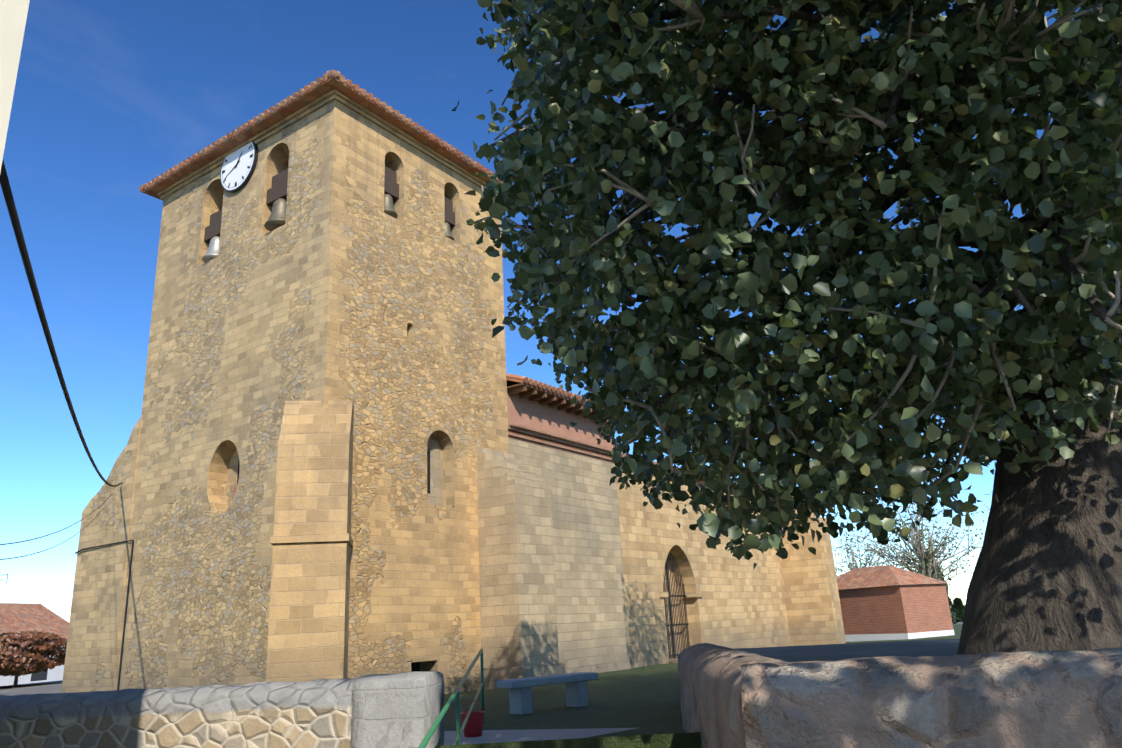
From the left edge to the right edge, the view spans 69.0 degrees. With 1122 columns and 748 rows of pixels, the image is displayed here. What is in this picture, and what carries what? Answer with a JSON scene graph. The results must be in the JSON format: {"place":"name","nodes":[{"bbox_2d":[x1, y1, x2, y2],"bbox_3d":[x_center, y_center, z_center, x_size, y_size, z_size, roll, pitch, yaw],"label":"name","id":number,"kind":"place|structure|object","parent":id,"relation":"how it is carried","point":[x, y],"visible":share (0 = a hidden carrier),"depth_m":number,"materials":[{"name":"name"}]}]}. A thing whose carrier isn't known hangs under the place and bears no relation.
{"place":"outdoors","nodes":[
{"label":"outdoors","id":0,"kind":"place"},
{"bbox_2d":[0,0,29,171],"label":"corner house","id":1,"kind":"structure","parent":0,"point":[13,15],"depth_m":4.23,"materials":[{"name":"paint"}]},
{"bbox_2d":[0,160,122,559],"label":"cables","id":2,"kind":"object","parent":1,"relation":"attached to","point":[10,203],"visible":1,"depth_m":5.79,"materials":[{"name":"black plastic"}]},
{"bbox_2d":[384,194,397,217],"bbox_3d":[-4.602,-4.462,21.563,0.580,0.620,0.571,-14,-20,32],"label":"bell","id":3,"kind":"object","parent":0,"point":[389,209],"visible":0.62,"depth_m":21.41,"materials":[{"name":"silver metal"}]},
{"bbox_2d":[350,671,444,747],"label":"pier wall","id":4,"kind":"structure","parent":0,"point":[398,710],"depth_m":7.16,"materials":[{"name":"grey stone"}]},
{"bbox_2d":[445,222,453,239],"bbox_3d":[-3.314,-4.090,23.387,0.520,0.550,0.512,-14,-20,32],"label":"bell","id":5,"kind":"object","parent":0,"point":[448,233],"visible":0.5,"depth_m":23.25,"materials":[{"name":"silver metal"}]},
{"bbox_2d":[0,604,964,695],"bbox_3d":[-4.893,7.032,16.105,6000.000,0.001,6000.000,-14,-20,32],"label":"ground","id":6,"kind":"structure","parent":0,"point":[50,687],"depth_m":42.95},
{"bbox_2d":[0,630,66,686],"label":"russet tree","id":7,"kind":"object","parent":6,"relation":"on","point":[39,648],"depth_m":28.08,"materials":[{"name":"brown plant"}]},
{"bbox_2d":[0,603,68,685],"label":"village house","id":8,"kind":"structure","parent":6,"relation":"on","point":[15,617],"depth_m":48.02,"materials":[{"name":"tile"}]},
{"bbox_2d":[61,417,141,692],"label":"buttress","id":9,"kind":"structure","parent":6,"relation":"on","point":[90,664],"depth_m":21.86,"materials":[{"name":"stone"}]},
{"bbox_2d":[75,540,133,689],"bbox_3d":[-12.239,6.712,21.416,2.933,4.390,0.048,-14,-20,32],"label":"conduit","id":10,"kind":"object","parent":9,"relation":"attached to","point":[126,599],"visible":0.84,"depth_m":20.89,"materials":[{"name":"grey metal"}]},
{"bbox_2d":[0,678,355,747],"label":"wall","id":11,"kind":"structure","parent":6,"relation":"on","point":[316,713],"depth_m":7.44,"materials":[{"name":"stone"}]},
{"bbox_2d":[114,100,508,693],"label":"tower","id":12,"kind":"structure","parent":6,"relation":"on","point":[340,285],"depth_m":20.28,"materials":[{"name":"stone"}]},
{"bbox_2d":[202,236,219,262],"bbox_3d":[-9.484,-3.453,22.522,0.720,0.720,0.709,-14,-20,32],"label":"bell","id":13,"kind":"object","parent":12,"relation":"attached to","point":[212,252],"visible":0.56,"depth_m":22.28,"materials":[{"name":"silver metal"}]},
{"bbox_2d":[204,209,221,242],"bbox_3d":[-9.500,-3.744,22.612,1.044,1.610,0.200,-14,-20,32],"label":"bell yoke","id":14,"kind":"object","parent":12,"relation":"attached to","point":[212,229],"visible":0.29,"depth_m":22.71,"materials":[{"name":"brown wood"}]},
{"bbox_2d":[233,461,239,498],"bbox_3d":[-7.832,2.653,20.048,0.640,1.400,0.024,-14,-20,32],"label":"oval back","id":15,"kind":"object","parent":12,"relation":"attached to","point":[234,488],"visible":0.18,"depth_m":20.14,"materials":[{"name":"beige"}]},
{"bbox_2d":[220,141,257,192],"bbox_3d":[-8.796,-5.710,22.289,1.580,1.580,0.103,-14,-20,32],"label":"clock","id":16,"kind":"object","parent":12,"relation":"attached to","point":[238,167],"visible":0.83,"depth_m":22.14,"materials":[{"name":"white"}]},
{"bbox_2d":[264,198,286,230],"bbox_3d":[-7.201,-4.140,21.032,0.800,0.800,0.788,-14,-20,32],"label":"bell","id":17,"kind":"object","parent":12,"relation":"attached to","point":[277,218],"visible":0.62,"depth_m":20.79,"materials":[{"name":"silver metal"}]},
{"bbox_2d":[266,169,287,206],"bbox_3d":[-7.217,-4.431,21.122,1.160,1.690,0.200,-14,-20,32],"label":"bell yoke","id":18,"kind":"object","parent":12,"relation":"attached to","point":[277,190],"visible":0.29,"depth_m":21.22,"materials":[{"name":"brown wood"}]},
{"bbox_2d":[266,401,353,681],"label":"corner buttress","id":19,"kind":"structure","parent":12,"relation":"attached to","point":[311,540],"depth_m":16.58,"materials":[{"name":"stone"}]},
{"bbox_2d":[139,70,507,200],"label":"tower roof","id":20,"kind":"structure","parent":12,"relation":"on","point":[328,81],"depth_m":21.92,"materials":[{"name":"tile"}]},
{"bbox_2d":[157,89,497,199],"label":"tower cornice","id":21,"kind":"structure","parent":12,"relation":"attached to","point":[314,106],"depth_m":22.03,"materials":[{"name":"beige stone"}]},
{"bbox_2d":[384,166,398,200],"bbox_3d":[-4.617,-4.753,21.653,0.200,1.510,0.841,-14,-20,32],"label":"bell yoke","id":22,"kind":"object","parent":12,"relation":"attached to","point":[391,186],"visible":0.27,"depth_m":21.77,"materials":[{"name":"brown wood"}]},
{"bbox_2d":[411,662,419,671],"bbox_3d":[-3.634,7.014,19.158,0.040,1.600,1.470,-14,-20,32],"label":"vent opening","id":23,"kind":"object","parent":12,"relation":"attached to","point":[415,666],"depth_m":19.41,"materials":[{"name":"black"}]},
{"bbox_2d":[427,434,442,505],"bbox_3d":[-3.379,2.474,20.960,0.026,2.100,1.100,-14,-20,32],"label":"niche back","id":24,"kind":"object","parent":12,"relation":"attached to","point":[434,473],"visible":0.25,"depth_m":21.11,"materials":[{"name":"stone"}]},
{"bbox_2d":[444,197,454,226],"bbox_3d":[-3.330,-4.382,23.477,0.200,1.440,0.754,-14,-20,32],"label":"bell yoke","id":25,"kind":"object","parent":12,"relation":"attached to","point":[449,216],"visible":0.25,"depth_m":23.59,"materials":[{"name":"brown wood"}]},
{"bbox_2d":[477,447,565,688],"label":"side buttress","id":26,"kind":"structure","parent":12,"relation":"attached to","point":[518,620],"depth_m":20.89,"materials":[{"name":"stone"}]},
{"bbox_2d":[508,438,629,673],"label":"bay wall","id":27,"kind":"structure","parent":6,"relation":"on","point":[591,612],"depth_m":25.41,"materials":[{"name":"beige stone"}]},
{"bbox_2d":[508,422,621,463],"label":"bay cornice","id":28,"kind":"structure","parent":27,"relation":"on","point":[528,434],"depth_m":25.38,"materials":[{"name":"brown stone"}]},
{"bbox_2d":[507,389,613,448],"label":"wall","id":29,"kind":"structure","parent":28,"relation":"on","point":[525,411],"depth_m":25.52,"materials":[{"name":"pink paint"}]},
{"bbox_2d":[507,383,620,424],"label":"roof eaves","id":30,"kind":"object","parent":29,"relation":"on","point":[523,390],"visible":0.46,"depth_m":24.89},
{"bbox_2d":[506,373,615,413],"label":"bay roof","id":31,"kind":"structure","parent":30,"relation":"on","point":[512,379],"depth_m":24.26,"materials":[{"name":"tile"}]},
{"bbox_2d":[615,465,790,667],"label":"nave","id":32,"kind":"structure","parent":6,"relation":"on","point":[740,603],"depth_m":31.78,"materials":[{"name":"stone"}]},
{"bbox_2d":[622,462,704,484],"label":"cornice","id":33,"kind":"structure","parent":32,"relation":"attached to","point":[701,482],"depth_m":33.72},
{"bbox_2d":[663,552,689,658],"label":"iron gate","id":34,"kind":"structure","parent":32,"relation":"attached to","point":[674,655],"depth_m":30.96,"materials":[{"name":"grey"}]},
{"bbox_2d":[621,453,736,483],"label":"cornice","id":35,"kind":"structure","parent":32,"relation":"on","point":[622,455],"depth_m":30.15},
{"bbox_2d":[659,592,702,662],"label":"door imposts","id":36,"kind":"object","parent":32,"relation":"attached to","point":[688,595],"depth_m":29.58,"materials":[{"name":"stone"}]},
{"bbox_2d":[780,496,845,645],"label":"buttress","id":37,"kind":"structure","parent":32,"relation":"attached to","point":[812,601],"depth_m":38.54,"materials":[{"name":"stone"}]},
{"bbox_2d":[678,643,786,747],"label":"return wall","id":38,"kind":"structure","parent":6,"relation":"on","point":[710,691],"depth_m":6.09,"materials":[{"name":"beige stone"}]},
{"bbox_2d":[738,638,959,661],"bbox_3d":[6.690,3.048,7.160,12.095,1.350,8.559,-7,-18,13],"label":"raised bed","id":39,"kind":"object","parent":6,"relation":"on","point":[915,648],"visible":0.2,"depth_m":9.92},
{"bbox_2d":[451,0,1121,654],"bbox_3d":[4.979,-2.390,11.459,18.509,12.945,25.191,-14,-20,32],"label":"tree","id":40,"kind":"object","parent":39,"relation":"on","point":[963,182],"depth_m":5.88,"materials":[{"name":"green plant"}]},
{"bbox_2d":[509,0,1120,204],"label":"tree leaves","id":41,"kind":"object","parent":40,"relation":"attached to","point":[813,54],"visible":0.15,"depth_m":5.96,"materials":[{"name":"green plant"}]},
{"bbox_2d":[834,481,988,587],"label":"pale tree","id":42,"kind":"object","parent":6,"relation":"on","point":[920,552],"depth_m":53.19,"materials":[{"name":"plant"}]},
{"bbox_2d":[741,647,1121,747],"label":"wall","id":43,"kind":"structure","parent":6,"relation":"on","point":[1049,699],"depth_m":4.00,"materials":[{"name":"beige stone"}]},
{"bbox_2d":[0,0,1091,621],"label":"sky","id":44,"kind":"structure","parent":0,"point":[110,96],"materials":[{"name":"blue"}]},
{"bbox_2d":[435,624,962,747],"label":"churchyard","id":45,"kind":"structure","parent":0,"point":[645,701],"depth_m":12.06,"materials":[{"name":"green plant"}]},
{"bbox_2d":[444,728,635,744],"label":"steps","id":46,"kind":"structure","parent":45,"relation":"on","point":[493,736],"depth_m":9.33,"materials":[{"name":"concrete"}]},
{"bbox_2d":[418,648,484,747],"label":"handrail","id":47,"kind":"object","parent":46,"relation":"on","point":[434,726],"visible":0.83,"depth_m":8.07,"materials":[{"name":"green metal"}]},
{"bbox_2d":[460,700,484,736],"bbox_3d":[-1.034,4.044,9.578,0.290,0.406,0.286,-14,-20,32],"label":"bucket","id":48,"kind":"object","parent":46,"relation":"on","point":[473,726],"visible":0.9,"depth_m":9.47,"materials":[{"name":"red plastic"}]},
{"bbox_2d":[496,672,597,713],"bbox_3d":[-0.185,5.055,12.876,1.700,0.540,0.440,10,-21,-36],"label":"bench","id":49,"kind":"object","parent":45,"relation":"on","point":[520,694],"visible":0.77,"depth_m":12.69,"materials":[{"name":"stone"}]},
{"bbox_2d":[836,565,954,641],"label":"brick shed","id":50,"kind":"structure","parent":45,"relation":"on","point":[887,602],"depth_m":39.57,"materials":[{"name":"brick"}]},
{"bbox_2d":[925,551,956,623],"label":"tree","id":51,"kind":"object","parent":45,"relation":"on","point":[952,612],"visible":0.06,"depth_m":74.72,"materials":[{"name":"green plant"}]},
{"bbox_2d":[952,597,964,621],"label":"cypress","id":52,"kind":"object","parent":45,"relation":"on","point":[958,606],"visible":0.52,"depth_m":83.09,"materials":[{"name":"green plant"}]},
{"bbox_2d":[832,522,910,576],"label":"pale tree","id":53,"kind":"object","parent":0,"point":[855,561],"depth_m":60.23,"materials":[{"name":"grey plant"}]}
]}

